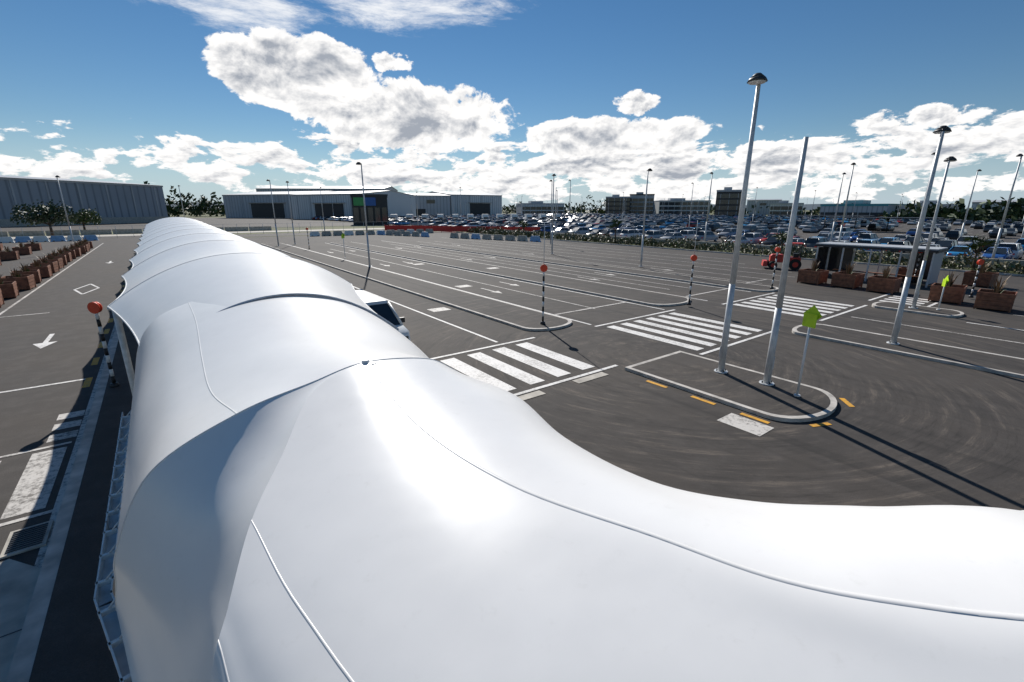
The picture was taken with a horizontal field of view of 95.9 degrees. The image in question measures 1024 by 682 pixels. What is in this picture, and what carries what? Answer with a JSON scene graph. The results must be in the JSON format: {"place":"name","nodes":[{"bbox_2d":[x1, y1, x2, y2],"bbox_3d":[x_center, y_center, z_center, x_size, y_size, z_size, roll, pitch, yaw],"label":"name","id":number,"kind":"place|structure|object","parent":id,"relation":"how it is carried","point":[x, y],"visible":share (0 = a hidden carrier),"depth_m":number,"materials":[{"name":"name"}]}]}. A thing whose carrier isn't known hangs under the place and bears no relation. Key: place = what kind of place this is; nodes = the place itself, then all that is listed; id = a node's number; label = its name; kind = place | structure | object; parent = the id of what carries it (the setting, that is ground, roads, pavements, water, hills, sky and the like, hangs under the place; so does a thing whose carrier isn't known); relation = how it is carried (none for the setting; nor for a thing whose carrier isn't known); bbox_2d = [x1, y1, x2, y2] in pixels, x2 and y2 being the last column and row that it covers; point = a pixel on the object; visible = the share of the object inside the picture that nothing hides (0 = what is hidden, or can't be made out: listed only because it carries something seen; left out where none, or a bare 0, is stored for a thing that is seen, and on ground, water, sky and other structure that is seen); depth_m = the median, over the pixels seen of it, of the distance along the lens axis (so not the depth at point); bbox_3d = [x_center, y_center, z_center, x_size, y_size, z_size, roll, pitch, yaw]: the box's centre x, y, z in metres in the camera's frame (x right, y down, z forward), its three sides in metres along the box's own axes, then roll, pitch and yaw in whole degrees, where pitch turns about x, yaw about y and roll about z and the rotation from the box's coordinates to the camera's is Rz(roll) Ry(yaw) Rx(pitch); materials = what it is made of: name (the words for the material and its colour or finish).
{"place":"outdoors","nodes":[
{"label":"outdoors","id":0,"kind":"place"},
{"bbox_2d":[0,236,141,565],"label":"access road","id":1,"kind":"structure","parent":0,"point":[28,419],"depth_m":16.73,"materials":[{"name":"asphalt"}]},
{"bbox_2d":[0,273,19,297],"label":"timber planter","id":2,"kind":"object","parent":1,"relation":"on","point":[9,289],"visible":1,"depth_m":26.75,"materials":[{"name":"wood"}]},
{"bbox_2d":[0,246,19,259],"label":"timber planter","id":3,"kind":"object","parent":1,"relation":"on","point":[7,254],"visible":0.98,"depth_m":46.81,"materials":[{"name":"wood"}]},
{"bbox_2d":[1,268,36,289],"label":"timber planter","id":4,"kind":"object","parent":1,"relation":"on","point":[25,282],"visible":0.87,"depth_m":29.48,"materials":[{"name":"wood"}]},
{"bbox_2d":[0,559,40,681],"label":"concrete channel","id":5,"kind":"object","parent":1,"relation":"on","point":[18,581],"visible":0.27,"depth_m":6.07,"materials":[{"name":"concrete"}]},
{"bbox_2d":[12,242,32,254],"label":"timber planter","id":6,"kind":"object","parent":1,"relation":"on","point":[21,249],"visible":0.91,"depth_m":52.15,"materials":[{"name":"wood"}]},
{"bbox_2d":[10,263,41,282],"bbox_3d":[-33.953,-4.772,32.225,1.340,1.471,1.340,-14,21,-40],"label":"timber planter","id":7,"kind":"object","parent":1,"relation":"on","point":[36,273],"visible":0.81,"depth_m":32.17,"materials":[{"name":"wood"}]},
{"bbox_2d":[0,520,53,559],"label":"drain grate","id":8,"kind":"object","parent":1,"relation":"on","point":[23,540],"visible":1,"depth_m":7.20,"materials":[{"name":"metal"}]},
{"bbox_2d":[24,239,41,250],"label":"timber planter","id":9,"kind":"object","parent":1,"relation":"on","point":[35,246],"visible":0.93,"depth_m":57.51,"materials":[{"name":"wood"}]},
{"bbox_2d":[28,259,52,277],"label":"timber planter","id":10,"kind":"object","parent":1,"relation":"on","point":[45,270],"visible":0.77,"depth_m":34.78,"materials":[{"name":"wood"}]},
{"bbox_2d":[30,256,59,272],"bbox_3d":[-37.877,-6.248,37.396,1.340,1.468,1.340,-10,19,-30],"label":"timber planter","id":11,"kind":"object","parent":1,"relation":"on","point":[54,266],"visible":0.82,"depth_m":37.32,"materials":[{"name":"wood"}]},
{"bbox_2d":[38,253,64,268],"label":"timber planter","id":12,"kind":"object","parent":1,"relation":"on","point":[59,260],"visible":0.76,"depth_m":39.91,"materials":[{"name":"wood"}]},
{"bbox_2d":[55,175,74,244],"bbox_3d":[-53.332,-15.234,55.320,0.642,8.700,0.497,6,17,21],"label":"street lamp","id":13,"kind":"object","parent":1,"relation":"on","point":[57,176],"visible":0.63,"depth_m":55.23,"materials":[{"name":"metal"}]},
{"bbox_2d":[6,321,227,681],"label":"kerbed footpath","id":14,"kind":"structure","parent":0,"point":[62,637],"depth_m":6.50,"materials":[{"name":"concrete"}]},
{"bbox_2d":[87,302,119,387],"bbox_3d":[-11.370,0.126,12.883,0.322,2.480,0.232,-2,16,-7],"label":"striped marker post","id":15,"kind":"object","parent":14,"relation":"on","point":[95,308],"visible":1,"depth_m":12.78,"materials":[{"name":"metal"}]},
{"bbox_2d":[93,217,1023,681],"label":"fabric canopy","id":16,"kind":"object","parent":14,"relation":"on","point":[321,475],"visible":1,"depth_m":1.96,"materials":[{"name":"fabric"}]},
{"bbox_2d":[0,218,424,238],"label":"perimeter road","id":17,"kind":"structure","parent":0,"point":[240,222],"depth_m":146.47,"materials":[{"name":"asphalt"}]},
{"bbox_2d":[0,175,167,226],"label":"aircraft hangar","id":18,"kind":"structure","parent":17,"relation":"on","point":[116,202],"depth_m":156.11,"materials":[{"name":"metal"}]},
{"bbox_2d":[0,220,452,237],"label":"fence","id":19,"kind":"object","parent":17,"relation":"on","point":[212,224],"visible":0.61,"depth_m":96.31,"materials":[{"name":"metal"}]},
{"bbox_2d":[8,210,818,237],"bbox_3d":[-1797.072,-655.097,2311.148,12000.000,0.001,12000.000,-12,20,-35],"label":"ground","id":20,"kind":"structure","parent":0,"point":[304,228],"depth_m":131.14,"materials":[{"name":"green plant"}]},
{"bbox_2d":[10,199,80,235],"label":"broadleaf tree","id":21,"kind":"object","parent":20,"relation":"on","point":[47,212],"visible":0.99,"depth_m":82.99,"materials":[{"name":"green plant"}]},
{"bbox_2d":[63,207,100,229],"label":"broadleaf tree","id":22,"kind":"object","parent":20,"relation":"on","point":[86,217],"visible":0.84,"depth_m":95.44,"materials":[{"name":"green plant"}]},
{"bbox_2d":[0,226,271,236],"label":"concrete wall","id":23,"kind":"structure","parent":20,"relation":"on","point":[100,232],"depth_m":93.83,"materials":[{"name":"concrete"}]},
{"bbox_2d":[256,186,397,191],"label":"warehouse","id":24,"kind":"structure","parent":20,"relation":"on","point":[318,188],"depth_m":395.55,"materials":[{"name":"white metal"}]},
{"bbox_2d":[171,203,958,214],"bbox_3d":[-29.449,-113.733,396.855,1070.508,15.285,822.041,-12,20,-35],"label":"horizon treeline","id":25,"kind":"object","parent":20,"relation":"on","point":[509,208],"visible":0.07,"depth_m":483.15,"materials":[{"name":"green plant"}]},
{"bbox_2d":[143,181,1023,223],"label":"distant trees","id":26,"kind":"object","parent":20,"relation":"on","point":[1015,212],"visible":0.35,"depth_m":192.40,"materials":[{"name":"green plant"}]},
{"bbox_2d":[605,194,630,213],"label":"glass office","id":27,"kind":"structure","parent":20,"relation":"on","point":[617,204],"depth_m":402.69,"materials":[{"name":"glass"}]},
{"bbox_2d":[630,192,654,213],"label":"glass office","id":28,"kind":"structure","parent":20,"relation":"on","point":[637,203],"depth_m":416.40,"materials":[{"name":"glass"}]},
{"bbox_2d":[653,198,710,214],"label":"office","id":29,"kind":"structure","parent":20,"relation":"on","point":[672,205],"depth_m":383.97,"materials":[{"name":"grey glass"}]},
{"bbox_2d":[481,229,1023,270],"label":"retaining wall","id":30,"kind":"structure","parent":20,"relation":"on","point":[906,255],"depth_m":51.98,"materials":[{"name":"concrete"}]},
{"bbox_2d":[746,199,781,214],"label":"warehouse","id":31,"kind":"structure","parent":20,"relation":"on","point":[763,204],"depth_m":426.86,"materials":[{"name":"white metal"}]},
{"bbox_2d":[769,200,803,215],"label":"office","id":32,"kind":"structure","parent":20,"relation":"on","point":[780,208],"depth_m":351.98,"materials":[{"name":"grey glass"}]},
{"bbox_2d":[907,200,959,214],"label":"office","id":33,"kind":"structure","parent":20,"relation":"on","point":[944,205],"depth_m":241.10,"materials":[{"name":"grey glass"}]},
{"bbox_2d":[166,202,820,209],"bbox_3d":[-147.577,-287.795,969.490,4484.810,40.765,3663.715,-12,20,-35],"label":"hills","id":34,"kind":"structure","parent":0,"point":[810,206],"depth_m":2187.69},
{"bbox_2d":[0,0,1023,208],"label":"sky","id":35,"kind":"structure","parent":0,"point":[499,97],"materials":[{"name":"blue"}]},
{"bbox_2d":[245,231,1023,509],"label":"bus lane asphalt","id":36,"kind":"structure","parent":0,"point":[908,431],"depth_m":14.43,"materials":[{"name":"asphalt"}]},
{"bbox_2d":[352,290,410,340],"bbox_3d":[-5.517,-0.614,16.956,2.220,1.865,4.610,-12,20,-35],"label":"white minivan","id":37,"kind":"object","parent":36,"relation":"on","point":[383,308],"visible":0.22,"depth_m":16.24,"materials":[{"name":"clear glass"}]},
{"bbox_2d":[261,243,571,330],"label":"traffic island","id":38,"kind":"structure","parent":36,"relation":"on","point":[520,317],"depth_m":27.10,"materials":[{"name":"concrete"}]},
{"bbox_2d":[356,162,371,266],"bbox_3d":[-12.757,-10.801,39.807,0.642,8.700,0.497,-2,16,-6],"label":"street lamp","id":39,"kind":"object","parent":38,"relation":"on","point":[359,163],"visible":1,"depth_m":39.87,"materials":[{"name":"metal"}]},
{"bbox_2d":[540,223,547,324],"bbox_3d":[1.359,-2.841,19.862,0.322,4.350,0.232,-2,16,-7],"label":"striped marker post","id":40,"kind":"object","parent":38,"relation":"on","point":[543,268],"visible":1,"depth_m":19.92,"materials":[{"name":"metal"}]},
{"bbox_2d":[330,242,690,305],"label":"traffic island","id":41,"kind":"structure","parent":36,"relation":"on","point":[645,297],"depth_m":33.39,"materials":[{"name":"concrete"}]},
{"bbox_2d":[687,221,697,304],"bbox_3d":[9.405,-4.014,23.968,0.322,4.350,0.232,-2,16,-7],"label":"striped marker post","id":42,"kind":"object","parent":41,"relation":"on","point":[693,257],"visible":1,"depth_m":24.01,"materials":[{"name":"metal"}]},
{"bbox_2d":[0,238,1023,567],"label":"road markings","id":43,"kind":"object","parent":36,"relation":"on","point":[32,490],"visible":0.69,"depth_m":15.03,"materials":[{"name":"white paint"}]},
{"bbox_2d":[550,174,555,253],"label":"street lamp","id":44,"kind":"object","parent":36,"relation":"on","point":[553,175],"visible":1,"depth_m":51.70,"materials":[{"name":"metal"}]},
{"bbox_2d":[420,244,777,291],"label":"traffic island","id":45,"kind":"structure","parent":36,"relation":"on","point":[725,283],"depth_m":38.28,"materials":[{"name":"concrete"}]},
{"bbox_2d":[639,168,652,266],"bbox_3d":[11.553,-10.594,39.991,0.642,8.200,0.497,-12,20,-35],"label":"street lamp","id":46,"kind":"object","parent":36,"relation":"on","point":[641,258],"visible":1,"depth_m":39.98,"materials":[{"name":"metal"}]},
{"bbox_2d":[625,351,836,421],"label":"traffic island","id":47,"kind":"structure","parent":36,"relation":"on","point":[740,388],"depth_m":13.18,"materials":[{"name":"concrete"}]},
{"bbox_2d":[714,73,767,373],"bbox_3d":[6.457,-2.996,13.217,0.497,8.300,0.642,12,20,37],"label":"street lamp","id":48,"kind":"object","parent":47,"relation":"on","point":[757,79],"visible":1,"depth_m":13.24,"materials":[{"name":"metal"}]},
{"bbox_2d":[759,137,808,385],"bbox_3d":[7.425,-1.950,12.558,0.386,6.650,0.386,13,20,38],"label":"steel pole","id":49,"kind":"object","parent":47,"relation":"on","point":[769,367],"visible":1,"depth_m":12.58,"materials":[{"name":"metal"}]},
{"bbox_2d":[794,305,821,396],"bbox_3d":[7.767,0.294,12.220,0.203,2.520,0.489,-12,20,-35],"label":"traffic sign","id":50,"kind":"object","parent":47,"relation":"on","point":[812,315],"visible":1,"depth_m":12.04,"materials":[{"name":"metal"}]},
{"bbox_2d":[761,242,803,269],"bbox_3d":[23.396,-7.386,39.992,2.885,2.230,1.600,7,17,22],"label":"red tractor","id":51,"kind":"object","parent":36,"relation":"on","point":[795,262],"visible":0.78,"depth_m":39.56,"materials":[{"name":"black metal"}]},
{"bbox_2d":[797,257,828,284],"bbox_3d":[21.099,-4.964,32.272,1.394,1.814,1.394,-11,19,-33],"label":"timber planter","id":52,"kind":"object","parent":36,"relation":"on","point":[814,275],"visible":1,"depth_m":32.05,"materials":[{"name":"wood"}]},
{"bbox_2d":[830,260,864,288],"bbox_3d":[22.358,-4.477,30.663,1.394,1.763,1.394,-11,19,-33],"label":"timber planter","id":53,"kind":"object","parent":36,"relation":"on","point":[849,278],"visible":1,"depth_m":30.44,"materials":[{"name":"wood"}]},
{"bbox_2d":[815,242,948,287],"bbox_3d":[26.301,-5.681,33.517,2.600,2.510,7.200,-12,20,-35],"label":"bus shelter","id":54,"kind":"object","parent":36,"relation":"on","point":[838,256],"visible":0.66,"depth_m":33.18,"materials":[{"name":"metal"}]},
{"bbox_2d":[866,265,902,293],"bbox_3d":[23.295,-3.957,28.813,1.394,1.778,1.394,-12,20,-36],"label":"timber planter","id":55,"kind":"object","parent":36,"relation":"on","point":[885,282],"visible":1,"depth_m":28.59,"materials":[{"name":"wood"}]},
{"bbox_2d":[792,324,1023,378],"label":"traffic island","id":56,"kind":"structure","parent":36,"relation":"on","point":[987,362],"depth_m":16.70,"materials":[{"name":"concrete"}]},
{"bbox_2d":[886,125,951,344],"bbox_3d":[14.495,-3.581,16.538,0.497,7.600,0.642,11,19,34],"label":"street lamp","id":57,"kind":"object","parent":56,"relation":"on","point":[942,130],"visible":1,"depth_m":16.42,"materials":[{"name":"metal"}]},
{"bbox_2d":[897,267,922,280],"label":"timber planter","id":58,"kind":"object","parent":36,"relation":"on","point":[902,270],"visible":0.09,"depth_m":33.04,"materials":[{"name":"wood"}]},
{"bbox_2d":[928,271,967,304],"bbox_3d":[24.411,-3.099,25.771,1.394,1.799,1.394,-14,21,-40],"label":"timber planter","id":59,"kind":"object","parent":36,"relation":"on","point":[953,293],"visible":0.93,"depth_m":25.56,"materials":[{"name":"wood"}]},
{"bbox_2d":[968,259,983,297],"bbox_3d":[26.427,-3.553,26.303,0.322,2.180,0.232,-2,16,-7],"label":"striped marker post","id":60,"kind":"object","parent":36,"relation":"on","point":[980,262],"visible":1,"depth_m":26.23,"materials":[{"name":"metal"}]},
{"bbox_2d":[961,262,998,287],"bbox_3d":[31.638,-4.619,31.089,1.394,1.801,1.394,-9,18,-30],"label":"timber planter","id":61,"kind":"object","parent":36,"relation":"on","point":[985,279],"visible":0.84,"depth_m":30.88,"materials":[{"name":"wood"}]},
{"bbox_2d":[973,275,1016,312],"bbox_3d":[25.049,-2.554,23.825,1.394,1.820,1.394,-14,21,-40],"label":"timber planter","id":62,"kind":"object","parent":36,"relation":"on","point":[997,298],"visible":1,"depth_m":23.62,"materials":[{"name":"wood"}]},
{"bbox_2d":[288,218,1023,259],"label":"car park asphalt","id":63,"kind":"object","parent":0,"point":[902,228],"depth_m":98.33,"materials":[{"name":"asphalt"}]},
{"bbox_2d":[222,191,336,217],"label":"warehouse","id":64,"kind":"structure","parent":63,"relation":"on","point":[250,205],"depth_m":265.31,"materials":[{"name":"metal"}]},
{"bbox_2d":[290,190,415,218],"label":"warehouse","id":65,"kind":"structure","parent":63,"relation":"on","point":[307,205],"depth_m":230.39,"materials":[{"name":"metal"}]},
{"bbox_2d":[350,194,388,224],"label":"dark glass building","id":66,"kind":"structure","parent":63,"relation":"on","point":[376,205],"depth_m":151.96,"materials":[{"name":"glass"}]},
{"bbox_2d":[407,193,450,215],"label":"warehouse","id":67,"kind":"structure","parent":63,"relation":"on","point":[432,203],"depth_m":281.31,"materials":[{"name":"grey metal"}]},
{"bbox_2d":[384,225,540,231],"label":"red safety fence","id":68,"kind":"object","parent":63,"relation":"on","point":[434,228],"visible":0.65,"depth_m":102.58,"materials":[{"name":"plastic"}]},
{"bbox_2d":[429,191,501,215],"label":"warehouse","id":69,"kind":"structure","parent":63,"relation":"on","point":[474,203],"depth_m":305.76,"materials":[{"name":"metal"}]},
{"bbox_2d":[516,201,564,213],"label":"office","id":70,"kind":"structure","parent":63,"relation":"on","point":[529,207],"depth_m":407.24,"materials":[{"name":"grey glass"}]},
{"bbox_2d":[568,227,588,234],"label":"parked car","id":71,"kind":"object","parent":63,"relation":"on","point":[583,230],"visible":0.62,"depth_m":87.95,"materials":[{"name":"paint"}]},
{"bbox_2d":[620,229,641,237],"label":"parked car","id":72,"kind":"object","parent":63,"relation":"on","point":[628,232],"visible":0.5,"depth_m":77.41,"materials":[{"name":"paint"}]},
{"bbox_2d":[645,230,664,238],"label":"parked car","id":73,"kind":"object","parent":63,"relation":"on","point":[654,234],"visible":0.56,"depth_m":73.14,"materials":[{"name":"paint"}]},
{"bbox_2d":[311,213,1023,239],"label":"distant parked cars","id":74,"kind":"object","parent":63,"relation":"on","point":[718,223],"visible":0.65,"depth_m":143.74,"materials":[{"name":"paint"}]},
{"bbox_2d":[659,232,683,239],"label":"parked car","id":75,"kind":"object","parent":63,"relation":"on","point":[670,235],"visible":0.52,"depth_m":72.21,"materials":[{"name":"paint"}]},
{"bbox_2d":[680,230,699,240],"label":"parked car","id":76,"kind":"object","parent":63,"relation":"on","point":[689,234],"visible":0.54,"depth_m":74.32,"materials":[{"name":"paint"}]},
{"bbox_2d":[694,231,718,241],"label":"parked car","id":77,"kind":"object","parent":63,"relation":"on","point":[710,235],"visible":0.85,"depth_m":72.53,"materials":[{"name":"paint"}]},
{"bbox_2d":[717,228,736,237],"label":"parked car","id":78,"kind":"object","parent":63,"relation":"on","point":[727,232],"visible":0.71,"depth_m":81.58,"materials":[{"name":"paint"}]},
{"bbox_2d":[714,187,741,215],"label":"glass office","id":79,"kind":"structure","parent":63,"relation":"on","point":[728,199],"depth_m":288.42,"materials":[{"name":"glass"}]},
{"bbox_2d":[744,233,764,244],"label":"parked car","id":80,"kind":"object","parent":63,"relation":"on","point":[754,238],"visible":0.62,"depth_m":66.11,"materials":[{"name":"paint"}]},
{"bbox_2d":[761,235,786,245],"bbox_3d":[34.486,-12.969,60.491,4.410,1.700,2.040,-12,20,-35],"label":"parked car","id":81,"kind":"object","parent":63,"relation":"on","point":[771,241],"visible":0.4,"depth_m":59.62,"materials":[{"name":"paint"}]},
{"bbox_2d":[803,237,828,247],"bbox_3d":[37.366,-11.786,56.349,4.410,1.700,2.040,-12,20,-35],"label":"parked car","id":82,"kind":"object","parent":63,"relation":"on","point":[811,242],"visible":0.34,"depth_m":55.19,"materials":[{"name":"paint"}]},
{"bbox_2d":[779,215,873,222],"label":"carport","id":83,"kind":"object","parent":63,"relation":"on","point":[825,216],"visible":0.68,"depth_m":136.68,"materials":[{"name":"metal"}]},
{"bbox_2d":[830,172,845,241],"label":"street lamp","id":84,"kind":"object","parent":63,"relation":"on","point":[836,208],"visible":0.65,"depth_m":63.20,"materials":[{"name":"metal"}]},
{"bbox_2d":[838,163,855,241],"bbox_3d":[35.974,-14.152,49.897,0.497,9.600,0.642,15,22,42],"label":"street lamp","id":85,"kind":"object","parent":63,"relation":"on","point":[840,234],"visible":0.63,"depth_m":49.83,"materials":[{"name":"metal"}]},
{"bbox_2d":[819,200,906,219],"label":"office","id":86,"kind":"structure","parent":63,"relation":"on","point":[864,207],"depth_m":230.21,"materials":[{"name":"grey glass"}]},
{"bbox_2d":[856,233,878,241],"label":"parked car","id":87,"kind":"object","parent":63,"relation":"on","point":[861,236],"visible":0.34,"depth_m":65.28,"materials":[{"name":"paint"}]},
{"bbox_2d":[856,239,880,251],"bbox_3d":[40.836,-10.768,52.787,4.410,1.700,2.040,-12,20,-35],"label":"parked car","id":88,"kind":"object","parent":63,"relation":"on","point":[869,241],"visible":0.23,"depth_m":51.70,"materials":[{"name":"paint"}]},
{"bbox_2d":[824,217,944,231],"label":"carport","id":89,"kind":"object","parent":63,"relation":"on","point":[888,218],"visible":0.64,"depth_m":102.68,"materials":[{"name":"metal"}]},
{"bbox_2d":[884,240,912,253],"bbox_3d":[42.522,-10.133,50.565,4.410,1.700,2.040,-12,20,-35],"label":"parked car","id":90,"kind":"object","parent":63,"relation":"on","point":[908,243],"visible":0.27,"depth_m":49.41,"materials":[{"name":"paint"}]},
{"bbox_2d":[934,239,957,253],"bbox_3d":[48.087,-10.384,51.443,4.410,1.700,2.040,-12,20,-35],"label":"parked car","id":91,"kind":"object","parent":63,"relation":"on","point":[949,244],"visible":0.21,"depth_m":50.85,"materials":[{"name":"paint"}]},
{"bbox_2d":[946,246,977,256],"bbox_3d":[45.525,-8.878,46.630,4.410,1.448,2.040,-12,20,-35],"label":"parked car","id":92,"kind":"object","parent":63,"relation":"on","point":[954,250],"visible":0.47,"depth_m":45.71,"materials":[{"name":"paint"}]},
{"bbox_2d":[957,236,977,248],"bbox_3d":[57.395,-12.376,58.416,4.410,1.700,2.040,-12,20,-35],"label":"parked car","id":93,"kind":"object","parent":63,"relation":"on","point":[960,241],"visible":0.28,"depth_m":57.62,"materials":[{"name":"paint"}]},
{"bbox_2d":[960,169,981,236],"bbox_3d":[57.399,-16.484,58.059,0.642,9.600,0.497,-3,16,-10],"label":"street lamp","id":94,"kind":"object","parent":63,"relation":"on","point":[961,233],"visible":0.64,"depth_m":57.87,"materials":[{"name":"metal"}]},
{"bbox_2d":[981,247,1012,259],"bbox_3d":[46.953,-8.329,44.710,4.410,1.448,2.040,-12,20,-35],"label":"parked car","id":95,"kind":"object","parent":63,"relation":"on","point":[1004,252],"visible":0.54,"depth_m":44.03,"materials":[{"name":"paint"}]},
{"bbox_2d":[971,200,1023,215],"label":"warehouse","id":96,"kind":"structure","parent":63,"relation":"on","point":[974,203],"depth_m":206.50,"materials":[{"name":"metal"}]},
{"bbox_2d":[991,154,1023,258],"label":"street lamp","id":97,"kind":"object","parent":63,"relation":"on","point":[1003,219],"visible":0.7,"depth_m":41.84,"materials":[{"name":"metal"}]},
{"bbox_2d":[998,243,1023,259],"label":"parked car","id":98,"kind":"object","parent":63,"relation":"on","point":[1017,249],"visible":0.48,"depth_m":46.02,"materials":[{"name":"paint"}]},
{"bbox_2d":[442,231,1023,276],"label":"planted verge","id":99,"kind":"structure","parent":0,"point":[1010,273],"depth_m":52.66,"materials":[{"name":"plant"}]},
{"bbox_2d":[462,226,1023,274],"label":"hedge","id":100,"kind":"object","parent":99,"relation":"on","point":[1016,267],"visible":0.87,"depth_m":54.77,"materials":[{"name":"green plant"}]},
{"bbox_2d":[771,230,793,253],"bbox_3d":[30.115,-10.905,51.321,2.375,2.792,2.400,-3,16,-11],"label":"cabbage tree","id":101,"kind":"object","parent":99,"relation":"on","point":[782,236],"visible":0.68,"depth_m":51.01,"materials":[{"name":"green plant"}]},
{"bbox_2d":[960,235,998,270],"bbox_3d":[38.727,-7.405,38.514,2.387,3.096,2.322,3,16,10],"label":"cabbage tree","id":102,"kind":"object","parent":99,"relation":"on","point":[978,246],"visible":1,"depth_m":38.34,"materials":[{"name":"green plant"}]},
{"bbox_2d":[872,301,963,317],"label":"traffic island","id":103,"kind":"structure","parent":0,"point":[933,311],"depth_m":23.32,"materials":[{"name":"concrete"}]},
{"bbox_2d":[908,156,956,308],"bbox_3d":[20.751,-5.224,22.835,0.642,7.300,0.497,-12,20,-35],"label":"street lamp","id":104,"kind":"object","parent":103,"relation":"on","point":[949,159],"visible":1,"depth_m":22.77,"materials":[{"name":"metal"}]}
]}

